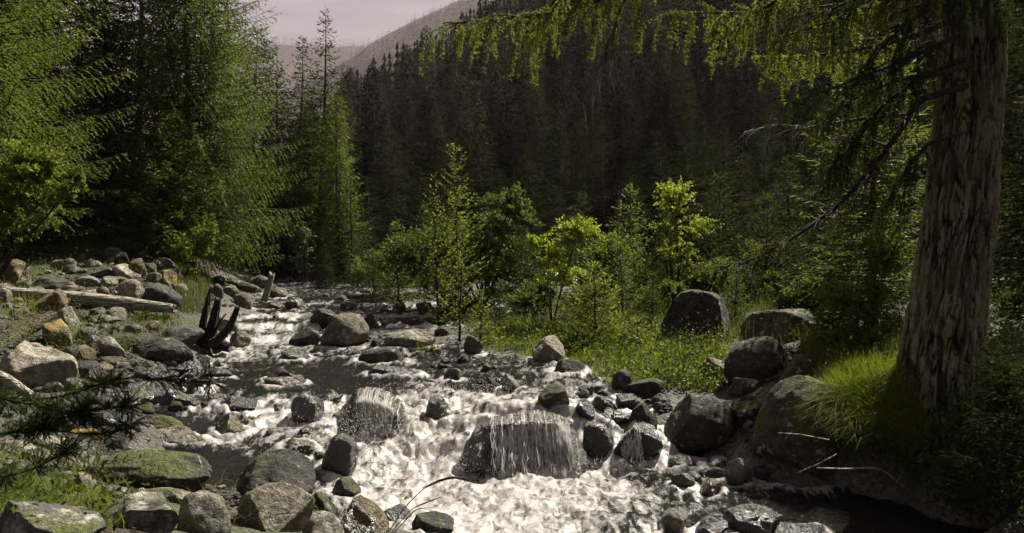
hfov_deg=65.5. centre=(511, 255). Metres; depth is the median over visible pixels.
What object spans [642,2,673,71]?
conifer
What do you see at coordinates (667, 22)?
conifer
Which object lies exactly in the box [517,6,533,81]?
conifer
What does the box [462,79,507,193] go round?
conifer
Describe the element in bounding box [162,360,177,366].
stone
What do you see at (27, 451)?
stone
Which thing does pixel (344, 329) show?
boulder
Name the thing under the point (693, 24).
conifer
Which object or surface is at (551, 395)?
stone
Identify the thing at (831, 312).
spruce sapling
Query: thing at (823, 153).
spruce tree
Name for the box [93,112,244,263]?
spruce tree
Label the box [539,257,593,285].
undergrowth bush
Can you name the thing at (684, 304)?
boulder
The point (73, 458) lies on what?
boulder
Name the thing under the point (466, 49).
conifer
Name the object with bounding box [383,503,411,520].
boulder
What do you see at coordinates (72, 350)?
stone
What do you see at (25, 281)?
stone
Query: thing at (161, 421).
boulder
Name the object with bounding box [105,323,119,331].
stone
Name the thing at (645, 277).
leafy bush
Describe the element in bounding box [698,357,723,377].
stone
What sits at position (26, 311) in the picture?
stone
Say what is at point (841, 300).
leafy bush
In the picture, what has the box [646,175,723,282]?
leafy tree
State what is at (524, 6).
conifer
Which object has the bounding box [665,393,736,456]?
boulder
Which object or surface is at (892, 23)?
conifer
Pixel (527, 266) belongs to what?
spruce sapling
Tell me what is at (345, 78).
conifer
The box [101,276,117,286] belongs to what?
stone
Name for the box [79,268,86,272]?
stone
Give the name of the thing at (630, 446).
waterfall
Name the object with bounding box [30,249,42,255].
stone
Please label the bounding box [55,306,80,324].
stone
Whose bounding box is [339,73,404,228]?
conifer
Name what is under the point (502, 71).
conifer
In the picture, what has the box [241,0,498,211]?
mountain forest
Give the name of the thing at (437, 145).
conifer
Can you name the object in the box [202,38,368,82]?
ridge forest
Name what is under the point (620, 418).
boulder
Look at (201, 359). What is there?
stone
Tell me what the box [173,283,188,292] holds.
stone
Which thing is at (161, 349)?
boulder
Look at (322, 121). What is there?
spruce tree
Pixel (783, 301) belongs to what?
leafy bush
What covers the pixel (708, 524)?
boulder
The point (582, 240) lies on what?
spruce sapling
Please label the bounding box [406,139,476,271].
spruce tree
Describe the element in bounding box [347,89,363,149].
conifer
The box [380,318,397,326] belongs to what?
stone
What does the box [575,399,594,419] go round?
stone
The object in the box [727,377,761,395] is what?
boulder
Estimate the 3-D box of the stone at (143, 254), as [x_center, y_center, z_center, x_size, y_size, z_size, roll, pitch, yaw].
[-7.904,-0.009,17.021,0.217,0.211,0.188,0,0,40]
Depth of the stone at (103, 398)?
7.53 m
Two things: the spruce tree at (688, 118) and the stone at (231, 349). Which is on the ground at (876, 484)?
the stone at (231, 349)
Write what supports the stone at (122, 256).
on the ground at (876, 484)
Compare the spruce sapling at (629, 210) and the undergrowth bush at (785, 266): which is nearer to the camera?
the undergrowth bush at (785, 266)
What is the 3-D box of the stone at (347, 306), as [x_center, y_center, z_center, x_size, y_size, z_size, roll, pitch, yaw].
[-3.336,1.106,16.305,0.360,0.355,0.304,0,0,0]
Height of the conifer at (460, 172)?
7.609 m
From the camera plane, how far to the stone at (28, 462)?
5.56 m
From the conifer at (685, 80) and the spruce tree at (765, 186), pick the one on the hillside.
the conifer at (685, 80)
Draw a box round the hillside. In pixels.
[25,0,1022,265]
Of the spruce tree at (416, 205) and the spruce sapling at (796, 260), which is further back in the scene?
the spruce tree at (416, 205)
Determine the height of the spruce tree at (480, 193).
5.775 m
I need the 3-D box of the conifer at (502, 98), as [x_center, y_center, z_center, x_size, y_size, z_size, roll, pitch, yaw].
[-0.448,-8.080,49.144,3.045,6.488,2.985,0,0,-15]
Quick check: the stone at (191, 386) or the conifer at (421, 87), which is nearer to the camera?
the stone at (191, 386)
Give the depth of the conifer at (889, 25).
52.16 m
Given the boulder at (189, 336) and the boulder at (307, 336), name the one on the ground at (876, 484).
the boulder at (189, 336)
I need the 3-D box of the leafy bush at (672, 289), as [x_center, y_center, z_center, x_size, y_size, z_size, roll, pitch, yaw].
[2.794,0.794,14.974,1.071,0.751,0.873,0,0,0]
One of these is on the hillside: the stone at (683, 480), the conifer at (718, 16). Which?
the conifer at (718, 16)
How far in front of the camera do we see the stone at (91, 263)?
15.53 m
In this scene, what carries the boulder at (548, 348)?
on the ground at (876, 484)
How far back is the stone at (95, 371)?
8.97 m
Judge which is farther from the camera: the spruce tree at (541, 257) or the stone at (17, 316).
the spruce tree at (541, 257)
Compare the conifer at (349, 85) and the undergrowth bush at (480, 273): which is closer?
the undergrowth bush at (480, 273)
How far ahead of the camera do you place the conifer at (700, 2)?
53.46 m
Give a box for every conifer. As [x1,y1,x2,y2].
[283,122,309,238]
[285,105,326,222]
[303,106,325,164]
[327,70,362,180]
[327,71,360,132]
[327,84,363,220]
[328,88,357,151]
[331,117,364,210]
[338,103,358,176]
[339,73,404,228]
[339,79,365,139]
[339,118,367,208]
[341,66,360,111]
[344,66,365,114]
[344,88,403,244]
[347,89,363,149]
[348,66,393,200]
[355,95,398,195]
[361,60,386,122]
[362,80,396,165]
[364,68,395,134]
[371,118,405,213]
[377,66,399,135]
[377,107,396,177]
[378,102,399,166]
[380,79,395,123]
[381,72,399,137]
[382,89,425,218]
[385,48,421,166]
[388,60,424,157]
[388,83,401,137]
[394,44,416,122]
[395,90,433,187]
[395,97,433,197]
[396,85,466,238]
[397,87,432,166]
[411,71,432,125]
[413,25,442,122]
[415,107,467,225]
[419,62,432,128]
[425,114,452,186]
[428,43,450,112]
[430,46,461,132]
[436,48,482,138]
[437,37,470,104]
[437,74,488,210]
[441,62,471,169]
[443,19,481,132]
[444,57,495,191]
[445,106,465,181]
[447,80,504,229]
[454,32,478,101]
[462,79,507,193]
[468,0,498,104]
[470,3,513,100]
[472,23,498,113]
[473,47,510,147]
[476,30,528,137]
[479,0,512,80]
[481,73,506,164]
[482,73,543,212]
[485,0,517,68]
[486,22,517,106]
[487,75,517,173]
[492,54,509,115]
[496,32,551,171]
[499,21,527,112]
[499,50,557,192]
[500,104,561,231]
[508,0,533,72]
[514,35,535,118]
[516,62,547,141]
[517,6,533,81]
[522,30,556,129]
[523,0,539,49]
[527,0,543,32]
[528,0,560,77]
[530,0,568,114]
[530,17,566,103]
[533,19,554,92]
[549,0,564,68]
[555,2,596,89]
[558,0,601,65]
[558,0,601,92]
[567,4,624,132]
[572,124,615,224]
[579,39,608,141]
[583,0,639,108]
[584,5,601,50]
[585,52,627,152]
[586,47,636,176]
[595,0,632,71]
[595,50,648,203]
[600,21,623,95]
[601,0,644,46]
[608,0,639,61]
[611,4,640,81]
[620,12,660,110]
[623,0,682,135]
[625,0,660,53]
[626,63,701,220]
[628,28,675,144]
[631,0,686,64]
[638,14,672,67]
[641,55,714,197]
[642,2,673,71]
[645,34,677,111]
[648,0,708,92]
[653,0,678,48]
[668,56,704,163]
[670,0,712,77]
[671,6,733,119]
[678,0,706,58]
[678,57,763,218]
[680,0,723,30]
[680,0,725,102]
[682,44,720,134]
[694,0,715,48]
[694,0,761,150]
[709,0,741,73]
[709,0,742,47]
[713,0,749,35]
[716,0,767,86]
[720,0,746,57]
[720,0,770,102]
[722,21,779,116]
[725,62,775,196]
[734,46,772,133]
[745,59,789,174]
[750,1,783,61]
[756,0,812,88]
[768,5,793,42]
[769,52,806,151]
[775,18,808,96]
[776,0,817,62]
[778,0,824,46]
[786,97,835,201]
[788,21,818,116]
[798,25,856,181]
[800,0,828,24]
[801,48,838,133]
[809,0,878,88]
[815,24,884,163]
[830,1,886,101]
[840,26,868,123]
[860,19,887,144]
[865,1,911,63]
[866,103,918,208]
[873,3,909,60]
[877,2,919,78]
[883,45,929,180]
[896,10,935,113]
[904,1,940,47]
[905,39,929,137]
[908,33,935,149]
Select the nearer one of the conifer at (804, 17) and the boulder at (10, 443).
the boulder at (10, 443)
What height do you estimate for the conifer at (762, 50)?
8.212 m
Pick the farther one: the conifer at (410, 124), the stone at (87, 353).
the conifer at (410, 124)
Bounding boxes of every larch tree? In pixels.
[0,0,139,211]
[73,0,312,283]
[143,0,298,258]
[419,0,1023,462]
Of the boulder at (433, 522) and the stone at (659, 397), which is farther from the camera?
the stone at (659, 397)
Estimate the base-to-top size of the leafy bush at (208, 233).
1.922 m
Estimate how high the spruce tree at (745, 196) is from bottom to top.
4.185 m
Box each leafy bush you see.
[0,135,88,277]
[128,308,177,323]
[163,211,219,283]
[347,245,396,293]
[376,181,546,310]
[434,300,484,320]
[503,277,567,316]
[525,213,604,323]
[562,327,657,352]
[563,280,612,313]
[576,228,661,299]
[633,278,686,313]
[681,256,738,295]
[728,264,789,303]
[770,276,827,312]
[812,221,916,355]
[920,340,1023,527]
[989,270,1023,311]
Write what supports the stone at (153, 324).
on the ground at (876, 484)
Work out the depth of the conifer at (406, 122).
42.37 m
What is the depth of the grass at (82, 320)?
11.27 m
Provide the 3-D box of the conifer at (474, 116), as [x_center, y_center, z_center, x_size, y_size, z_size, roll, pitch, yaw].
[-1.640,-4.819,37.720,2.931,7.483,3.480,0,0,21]
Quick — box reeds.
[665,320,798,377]
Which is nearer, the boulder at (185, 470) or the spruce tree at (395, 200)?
the boulder at (185, 470)
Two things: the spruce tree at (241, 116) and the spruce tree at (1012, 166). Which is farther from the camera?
the spruce tree at (241, 116)
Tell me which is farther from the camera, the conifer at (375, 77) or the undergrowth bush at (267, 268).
the conifer at (375, 77)
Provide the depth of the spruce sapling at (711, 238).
15.98 m
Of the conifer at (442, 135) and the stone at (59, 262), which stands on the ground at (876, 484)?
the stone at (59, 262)
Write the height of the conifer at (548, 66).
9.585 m
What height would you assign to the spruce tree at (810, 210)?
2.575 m
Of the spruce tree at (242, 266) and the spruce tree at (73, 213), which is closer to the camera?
the spruce tree at (73, 213)
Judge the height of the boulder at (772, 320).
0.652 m
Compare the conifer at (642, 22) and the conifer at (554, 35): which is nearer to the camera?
the conifer at (642, 22)
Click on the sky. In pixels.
(360, 20)
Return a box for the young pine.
[0,358,236,494]
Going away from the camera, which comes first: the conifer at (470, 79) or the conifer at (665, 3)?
the conifer at (470, 79)
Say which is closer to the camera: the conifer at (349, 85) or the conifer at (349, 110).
the conifer at (349, 85)
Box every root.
[777,432,829,440]
[797,454,836,472]
[816,467,903,487]
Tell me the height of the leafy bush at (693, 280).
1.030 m
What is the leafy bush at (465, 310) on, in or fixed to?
on the ground at (876, 484)
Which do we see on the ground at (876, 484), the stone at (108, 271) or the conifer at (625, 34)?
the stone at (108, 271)
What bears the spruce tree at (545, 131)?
on the hillside
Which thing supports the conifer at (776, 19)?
on the hillside
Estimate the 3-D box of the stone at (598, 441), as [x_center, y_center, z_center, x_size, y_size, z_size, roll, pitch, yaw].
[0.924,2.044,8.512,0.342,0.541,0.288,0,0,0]
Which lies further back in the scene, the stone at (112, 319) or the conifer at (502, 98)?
the conifer at (502, 98)
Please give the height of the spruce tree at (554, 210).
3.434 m
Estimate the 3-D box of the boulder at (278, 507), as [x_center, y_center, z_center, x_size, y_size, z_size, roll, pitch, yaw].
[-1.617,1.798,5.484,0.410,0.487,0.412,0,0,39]
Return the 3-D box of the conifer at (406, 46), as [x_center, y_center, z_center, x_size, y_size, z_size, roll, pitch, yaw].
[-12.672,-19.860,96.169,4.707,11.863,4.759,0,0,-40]
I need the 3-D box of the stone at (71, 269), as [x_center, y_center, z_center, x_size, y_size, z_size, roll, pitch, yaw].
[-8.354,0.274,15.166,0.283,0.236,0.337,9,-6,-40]
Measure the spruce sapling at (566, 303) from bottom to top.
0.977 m
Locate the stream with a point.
(384, 486)
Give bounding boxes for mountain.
[61,0,502,207]
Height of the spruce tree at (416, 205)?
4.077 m
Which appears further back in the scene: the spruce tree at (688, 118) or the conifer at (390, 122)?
the conifer at (390, 122)
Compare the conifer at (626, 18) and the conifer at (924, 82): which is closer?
the conifer at (924, 82)
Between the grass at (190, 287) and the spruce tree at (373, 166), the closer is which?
the grass at (190, 287)
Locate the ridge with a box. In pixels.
[17,39,364,117]
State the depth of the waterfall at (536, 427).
8.11 m
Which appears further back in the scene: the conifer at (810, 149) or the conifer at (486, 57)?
the conifer at (486, 57)
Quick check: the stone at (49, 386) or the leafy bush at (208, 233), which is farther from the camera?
the leafy bush at (208, 233)
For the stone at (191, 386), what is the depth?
9.39 m
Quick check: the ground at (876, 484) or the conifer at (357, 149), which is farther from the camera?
the conifer at (357, 149)
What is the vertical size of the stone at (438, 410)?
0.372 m
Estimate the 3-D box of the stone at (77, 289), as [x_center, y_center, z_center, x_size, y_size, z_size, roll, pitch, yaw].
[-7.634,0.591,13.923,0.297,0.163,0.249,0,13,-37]
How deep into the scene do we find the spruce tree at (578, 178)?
32.97 m
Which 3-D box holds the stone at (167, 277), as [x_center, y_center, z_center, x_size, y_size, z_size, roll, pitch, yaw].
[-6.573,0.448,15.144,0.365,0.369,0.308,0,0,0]
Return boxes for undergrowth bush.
[236,239,271,268]
[245,249,305,277]
[318,252,356,279]
[342,257,396,281]
[381,269,438,287]
[427,249,484,282]
[486,247,541,278]
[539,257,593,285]
[540,231,630,265]
[633,257,687,285]
[686,256,745,290]
[739,235,804,288]
[791,257,833,287]
[795,215,863,270]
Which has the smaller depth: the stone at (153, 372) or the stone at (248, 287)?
the stone at (153, 372)
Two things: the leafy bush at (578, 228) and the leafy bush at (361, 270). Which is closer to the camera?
the leafy bush at (578, 228)
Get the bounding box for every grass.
[0,224,172,258]
[0,253,48,339]
[0,443,131,532]
[59,305,182,384]
[171,259,211,315]
[459,288,798,345]
[484,318,729,392]
[786,345,956,470]
[795,305,904,383]
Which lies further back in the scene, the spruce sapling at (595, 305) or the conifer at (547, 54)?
the conifer at (547, 54)
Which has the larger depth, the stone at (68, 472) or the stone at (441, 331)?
the stone at (441, 331)
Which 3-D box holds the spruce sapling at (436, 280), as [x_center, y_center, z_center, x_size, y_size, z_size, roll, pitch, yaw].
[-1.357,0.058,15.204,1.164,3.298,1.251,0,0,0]
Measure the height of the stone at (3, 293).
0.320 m
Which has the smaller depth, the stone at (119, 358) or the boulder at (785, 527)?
the boulder at (785, 527)
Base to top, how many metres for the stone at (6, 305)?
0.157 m
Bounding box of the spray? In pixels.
[168,336,748,532]
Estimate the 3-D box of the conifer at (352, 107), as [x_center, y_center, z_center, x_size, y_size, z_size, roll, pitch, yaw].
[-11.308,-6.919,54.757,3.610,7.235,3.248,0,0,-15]
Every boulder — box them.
[0,340,78,387]
[0,500,105,532]
[1,440,35,449]
[31,277,68,289]
[32,434,66,448]
[42,319,72,346]
[51,455,87,470]
[70,428,103,440]
[77,360,100,376]
[87,450,211,490]
[94,408,141,430]
[101,491,179,532]
[123,381,176,406]
[132,337,193,364]
[143,282,182,308]
[143,487,190,502]
[146,414,182,428]
[154,425,200,443]
[164,324,204,348]
[177,490,230,532]
[204,367,231,376]
[216,412,244,433]
[224,396,257,410]
[235,449,315,495]
[238,482,314,531]
[263,376,304,385]
[286,437,314,455]
[289,327,320,345]
[291,394,323,422]
[302,510,343,532]
[320,312,368,347]
[321,433,358,476]
[335,387,404,435]
[340,495,388,532]
[359,346,404,363]
[370,365,414,374]
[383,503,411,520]
[384,329,435,347]
[412,511,453,532]
[459,409,589,477]
[532,335,564,362]
[554,359,584,372]
[602,407,630,424]
[614,422,662,461]
[616,393,646,409]
[623,378,664,395]
[661,289,729,345]
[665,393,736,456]
[668,454,693,467]
[695,515,727,532]
[722,504,782,532]
[724,336,787,384]
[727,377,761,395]
[740,308,821,340]
[751,375,846,481]
[774,522,824,532]
[779,353,813,380]
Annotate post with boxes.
[261,271,274,301]
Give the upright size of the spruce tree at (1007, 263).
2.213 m
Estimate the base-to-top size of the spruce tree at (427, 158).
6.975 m
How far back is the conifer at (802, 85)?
46.97 m
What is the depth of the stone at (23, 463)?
5.34 m
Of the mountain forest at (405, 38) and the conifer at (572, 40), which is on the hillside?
the conifer at (572, 40)
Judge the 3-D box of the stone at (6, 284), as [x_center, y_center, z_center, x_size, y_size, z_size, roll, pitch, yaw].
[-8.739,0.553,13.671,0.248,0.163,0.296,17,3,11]
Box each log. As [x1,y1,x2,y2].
[0,286,177,313]
[0,311,57,348]
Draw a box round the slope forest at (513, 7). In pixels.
[283,0,1023,165]
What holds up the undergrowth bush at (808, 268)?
on the ground at (876, 484)
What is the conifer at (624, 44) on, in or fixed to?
on the hillside
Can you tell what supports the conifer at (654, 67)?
on the hillside
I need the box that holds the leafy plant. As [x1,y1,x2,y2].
[415,342,439,351]
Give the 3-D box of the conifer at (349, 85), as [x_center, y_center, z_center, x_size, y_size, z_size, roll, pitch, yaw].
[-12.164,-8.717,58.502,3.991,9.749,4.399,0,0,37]
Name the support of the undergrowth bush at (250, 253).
on the ground at (876, 484)
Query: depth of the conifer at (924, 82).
43.13 m
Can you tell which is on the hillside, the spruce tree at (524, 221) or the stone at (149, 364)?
the spruce tree at (524, 221)
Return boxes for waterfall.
[354,387,401,434]
[483,410,579,478]
[617,424,645,462]
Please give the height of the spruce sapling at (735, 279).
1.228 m
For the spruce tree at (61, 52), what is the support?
on the ground at (876, 484)
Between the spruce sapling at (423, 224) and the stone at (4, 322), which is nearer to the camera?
the stone at (4, 322)
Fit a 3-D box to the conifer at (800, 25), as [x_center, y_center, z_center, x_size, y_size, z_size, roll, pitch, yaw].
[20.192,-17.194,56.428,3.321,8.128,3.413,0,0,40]
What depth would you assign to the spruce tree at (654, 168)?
30.90 m
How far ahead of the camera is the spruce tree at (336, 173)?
25.34 m
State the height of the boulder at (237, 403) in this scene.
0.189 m
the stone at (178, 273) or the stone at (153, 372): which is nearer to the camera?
the stone at (153, 372)
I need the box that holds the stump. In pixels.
[196,286,240,352]
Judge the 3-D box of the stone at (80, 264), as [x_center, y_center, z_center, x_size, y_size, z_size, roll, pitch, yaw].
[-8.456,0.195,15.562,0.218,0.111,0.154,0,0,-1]
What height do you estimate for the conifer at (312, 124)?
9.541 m
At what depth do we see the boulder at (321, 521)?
5.21 m
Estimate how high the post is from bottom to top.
0.746 m
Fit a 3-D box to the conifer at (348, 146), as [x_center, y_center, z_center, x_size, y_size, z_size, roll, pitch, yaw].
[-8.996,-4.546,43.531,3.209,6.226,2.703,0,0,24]
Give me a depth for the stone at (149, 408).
7.98 m
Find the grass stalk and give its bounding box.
[387,476,472,532]
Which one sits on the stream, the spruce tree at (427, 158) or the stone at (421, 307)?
the stone at (421, 307)
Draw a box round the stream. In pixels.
[155,263,988,532]
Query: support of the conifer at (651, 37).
on the hillside
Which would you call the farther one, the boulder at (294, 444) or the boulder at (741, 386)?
the boulder at (741, 386)
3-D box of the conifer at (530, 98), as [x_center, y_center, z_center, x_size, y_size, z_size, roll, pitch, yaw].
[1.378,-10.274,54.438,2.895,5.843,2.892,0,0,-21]
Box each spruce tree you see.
[0,0,149,262]
[8,0,169,236]
[12,0,93,213]
[38,0,235,240]
[61,0,146,223]
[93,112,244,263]
[194,1,272,264]
[212,24,297,264]
[220,153,274,275]
[231,58,329,277]
[253,36,333,263]
[267,9,369,274]
[300,148,345,260]
[303,94,374,278]
[310,173,389,282]
[310,243,339,288]
[339,111,415,245]
[344,175,394,268]
[360,129,425,252]
[366,197,407,271]
[379,96,472,236]
[388,167,453,272]
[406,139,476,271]
[442,130,513,261]
[471,169,524,274]
[484,69,575,215]
[492,143,564,263]
[506,213,560,282]
[530,184,584,272]
[540,121,617,256]
[562,110,655,244]
[603,160,664,267]
[611,48,725,209]
[618,130,697,264]
[638,123,733,269]
[645,115,755,262]
[673,191,741,287]
[678,129,774,273]
[715,153,777,258]
[726,106,806,258]
[728,36,834,212]
[751,131,777,240]
[761,154,815,259]
[766,88,884,247]
[777,22,935,337]
[780,169,846,287]
[782,146,853,263]
[782,206,910,313]
[812,57,1015,278]
[825,84,924,264]
[894,5,1023,256]
[915,291,1023,527]
[989,0,1023,325]
[992,171,1023,290]
[995,25,1023,260]
[1001,132,1023,272]
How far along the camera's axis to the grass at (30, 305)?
12.20 m
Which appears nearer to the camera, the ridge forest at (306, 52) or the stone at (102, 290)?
the stone at (102, 290)
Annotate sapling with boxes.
[339,235,372,287]
[355,246,393,301]
[375,218,421,304]
[408,201,445,291]
[411,172,470,323]
[422,143,491,319]
[436,239,485,342]
[463,289,499,342]
[486,282,512,328]
[499,227,545,311]
[550,290,578,331]
[552,260,635,340]
[561,184,596,289]
[599,239,645,320]
[601,182,657,274]
[610,192,625,296]
[613,312,655,343]
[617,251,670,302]
[637,271,668,324]
[643,206,691,294]
[685,168,752,271]
[685,218,730,297]
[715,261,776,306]
[720,265,752,320]
[738,188,797,295]
[776,232,816,308]
[808,270,853,336]
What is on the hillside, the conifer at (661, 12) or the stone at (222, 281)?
the conifer at (661, 12)
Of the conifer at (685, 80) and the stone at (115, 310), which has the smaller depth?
the stone at (115, 310)
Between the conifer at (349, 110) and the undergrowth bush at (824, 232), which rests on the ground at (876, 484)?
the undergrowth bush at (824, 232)
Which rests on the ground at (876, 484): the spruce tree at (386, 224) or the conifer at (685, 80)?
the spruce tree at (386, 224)
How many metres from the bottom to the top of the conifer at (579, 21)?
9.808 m
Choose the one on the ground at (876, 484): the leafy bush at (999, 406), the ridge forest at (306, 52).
the leafy bush at (999, 406)
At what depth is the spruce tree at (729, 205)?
23.89 m
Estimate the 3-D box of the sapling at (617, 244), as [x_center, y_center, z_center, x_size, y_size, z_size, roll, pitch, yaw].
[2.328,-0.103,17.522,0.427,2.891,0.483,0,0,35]
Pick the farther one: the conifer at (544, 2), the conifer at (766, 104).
the conifer at (544, 2)
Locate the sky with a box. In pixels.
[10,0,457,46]
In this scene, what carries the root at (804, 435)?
on the ground at (876, 484)
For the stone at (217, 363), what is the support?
on the stream
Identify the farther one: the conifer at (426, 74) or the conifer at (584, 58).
the conifer at (426, 74)
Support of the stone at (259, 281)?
on the ground at (876, 484)
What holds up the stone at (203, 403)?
on the stream
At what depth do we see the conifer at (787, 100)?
42.24 m
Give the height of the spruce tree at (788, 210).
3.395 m
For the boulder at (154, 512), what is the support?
on the ground at (876, 484)
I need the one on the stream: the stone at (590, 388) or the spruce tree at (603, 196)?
the stone at (590, 388)
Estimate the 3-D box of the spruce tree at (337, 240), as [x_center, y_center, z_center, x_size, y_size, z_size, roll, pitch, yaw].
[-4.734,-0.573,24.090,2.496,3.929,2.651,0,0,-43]
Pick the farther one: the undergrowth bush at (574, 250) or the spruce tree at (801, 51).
the spruce tree at (801, 51)
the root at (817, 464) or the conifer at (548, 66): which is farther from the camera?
the conifer at (548, 66)
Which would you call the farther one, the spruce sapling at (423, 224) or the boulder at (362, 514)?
the spruce sapling at (423, 224)
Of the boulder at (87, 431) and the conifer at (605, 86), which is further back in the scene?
the conifer at (605, 86)
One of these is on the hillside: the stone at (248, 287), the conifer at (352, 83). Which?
the conifer at (352, 83)
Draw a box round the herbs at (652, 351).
[0,235,1023,531]
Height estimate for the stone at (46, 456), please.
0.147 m
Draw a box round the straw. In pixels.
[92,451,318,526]
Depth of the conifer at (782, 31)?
52.58 m
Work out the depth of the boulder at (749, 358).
9.71 m
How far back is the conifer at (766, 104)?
40.06 m
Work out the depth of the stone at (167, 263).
16.63 m
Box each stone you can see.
[0,259,31,283]
[0,283,11,287]
[0,289,11,302]
[0,314,13,320]
[0,319,12,329]
[0,460,12,465]
[2,303,12,308]
[3,411,18,417]
[3,445,22,455]
[5,419,24,428]
[6,460,27,471]
[9,308,20,315]
[9,414,28,422]
[11,297,22,302]
[11,314,23,319]
[15,278,30,285]
[19,306,28,313]
[19,405,39,417]
[19,449,39,458]
[26,459,37,469]
[27,254,36,259]
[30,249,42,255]
[31,453,52,461]
[33,288,67,312]
[43,382,62,391]
[51,259,63,267]
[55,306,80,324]
[60,285,75,290]
[60,465,75,473]
[60,468,71,475]
[63,258,76,268]
[63,346,81,359]
[64,264,78,273]
[64,377,82,390]
[68,472,95,491]
[73,285,84,290]
[74,276,99,285]
[76,263,84,266]
[76,327,99,340]
[78,290,96,292]
[78,347,95,360]
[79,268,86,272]
[82,455,94,470]
[84,367,106,378]
[84,390,106,404]
[85,259,96,267]
[86,335,100,351]
[87,405,106,415]
[88,307,105,318]
[90,267,114,276]
[97,286,109,294]
[97,314,119,323]
[97,337,124,356]
[98,356,116,362]
[100,360,114,364]
[100,363,113,371]
[100,486,130,497]
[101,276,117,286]
[102,433,127,450]
[104,247,121,257]
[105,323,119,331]
[106,307,126,315]
[112,263,140,278]
[113,252,129,264]
[113,356,126,361]
[114,315,125,321]
[115,276,127,282]
[115,279,144,298]
[118,362,128,367]
[119,359,138,367]
[123,324,140,332]
[129,258,147,275]
[133,368,163,380]
[138,251,148,258]
[140,402,154,414]
[142,360,151,366]
[146,263,156,272]
[146,272,161,282]
[146,320,162,329]
[151,260,163,268]
[153,257,176,267]
[159,270,176,285]
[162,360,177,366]
[167,401,182,411]
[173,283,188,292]
[175,372,200,393]
[175,394,196,405]
[176,271,181,280]
[176,359,203,377]
[196,355,210,369]
[201,401,208,405]
[203,393,229,400]
[212,284,223,298]
[212,346,236,352]
[212,360,220,366]
[214,275,225,285]
[218,316,240,331]
[223,285,239,297]
[226,277,239,285]
[230,331,251,347]
[233,292,252,308]
[236,282,261,292]
[250,275,267,287]
[266,301,279,308]
[266,368,291,377]
[269,287,288,296]
[281,349,309,359]
[284,297,304,309]
[310,308,335,328]
[313,492,335,514]
[332,476,360,496]
[334,295,346,300]
[340,301,356,310]
[340,346,358,355]
[364,312,379,328]
[370,339,380,346]
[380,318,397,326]
[401,316,423,324]
[416,302,431,314]
[425,395,446,419]
[434,326,451,335]
[444,368,460,379]
[464,335,483,353]
[502,373,519,392]
[538,383,568,409]
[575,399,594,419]
[578,385,593,395]
[583,421,613,459]
[593,396,612,411]
[611,369,631,392]
[631,403,657,429]
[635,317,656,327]
[650,393,665,402]
[660,508,684,532]
[670,473,694,487]
[680,352,696,360]
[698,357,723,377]
[699,468,724,477]
[700,478,721,496]
[725,457,753,484]
[731,396,761,427]
[753,465,770,479]
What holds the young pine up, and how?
on the ground at (876, 484)
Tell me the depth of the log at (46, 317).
10.37 m
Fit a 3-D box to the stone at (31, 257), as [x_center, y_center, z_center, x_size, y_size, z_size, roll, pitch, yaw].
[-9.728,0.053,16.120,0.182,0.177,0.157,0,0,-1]
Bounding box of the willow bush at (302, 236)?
[283,224,316,281]
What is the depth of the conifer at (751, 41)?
48.33 m
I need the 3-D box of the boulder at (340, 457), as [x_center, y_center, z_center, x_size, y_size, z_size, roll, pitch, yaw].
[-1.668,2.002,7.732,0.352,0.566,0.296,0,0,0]
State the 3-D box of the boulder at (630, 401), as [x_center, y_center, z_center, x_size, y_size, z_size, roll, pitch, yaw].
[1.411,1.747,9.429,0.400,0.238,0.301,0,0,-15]
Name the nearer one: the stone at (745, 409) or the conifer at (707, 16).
the stone at (745, 409)
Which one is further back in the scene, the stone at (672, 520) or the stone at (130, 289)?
the stone at (130, 289)
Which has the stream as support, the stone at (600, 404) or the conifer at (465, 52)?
the stone at (600, 404)
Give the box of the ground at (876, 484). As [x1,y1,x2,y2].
[0,234,1023,532]
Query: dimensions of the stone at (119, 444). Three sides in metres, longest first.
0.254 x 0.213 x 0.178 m
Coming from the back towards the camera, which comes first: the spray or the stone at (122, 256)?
the stone at (122, 256)
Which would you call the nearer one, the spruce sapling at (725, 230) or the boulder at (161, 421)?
the boulder at (161, 421)
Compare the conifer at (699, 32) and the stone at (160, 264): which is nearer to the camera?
the stone at (160, 264)
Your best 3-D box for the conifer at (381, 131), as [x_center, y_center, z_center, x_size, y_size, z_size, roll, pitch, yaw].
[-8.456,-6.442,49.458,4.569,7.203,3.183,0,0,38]
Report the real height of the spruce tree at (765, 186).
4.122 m
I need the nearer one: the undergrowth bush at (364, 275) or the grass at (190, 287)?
the grass at (190, 287)
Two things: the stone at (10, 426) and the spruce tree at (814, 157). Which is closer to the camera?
the stone at (10, 426)
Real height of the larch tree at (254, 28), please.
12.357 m
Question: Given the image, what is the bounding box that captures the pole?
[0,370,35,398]
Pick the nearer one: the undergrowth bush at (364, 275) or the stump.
the stump
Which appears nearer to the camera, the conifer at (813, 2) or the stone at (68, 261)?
the stone at (68, 261)
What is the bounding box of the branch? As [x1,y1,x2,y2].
[600,397,614,424]
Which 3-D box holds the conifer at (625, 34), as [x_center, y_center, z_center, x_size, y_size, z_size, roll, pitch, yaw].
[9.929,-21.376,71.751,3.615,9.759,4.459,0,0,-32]
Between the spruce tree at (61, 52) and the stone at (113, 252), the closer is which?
the stone at (113, 252)
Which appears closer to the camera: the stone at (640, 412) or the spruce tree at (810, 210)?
the stone at (640, 412)
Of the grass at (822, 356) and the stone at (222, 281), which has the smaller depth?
the grass at (822, 356)
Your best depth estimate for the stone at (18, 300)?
12.76 m
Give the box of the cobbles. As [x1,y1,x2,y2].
[1,254,753,498]

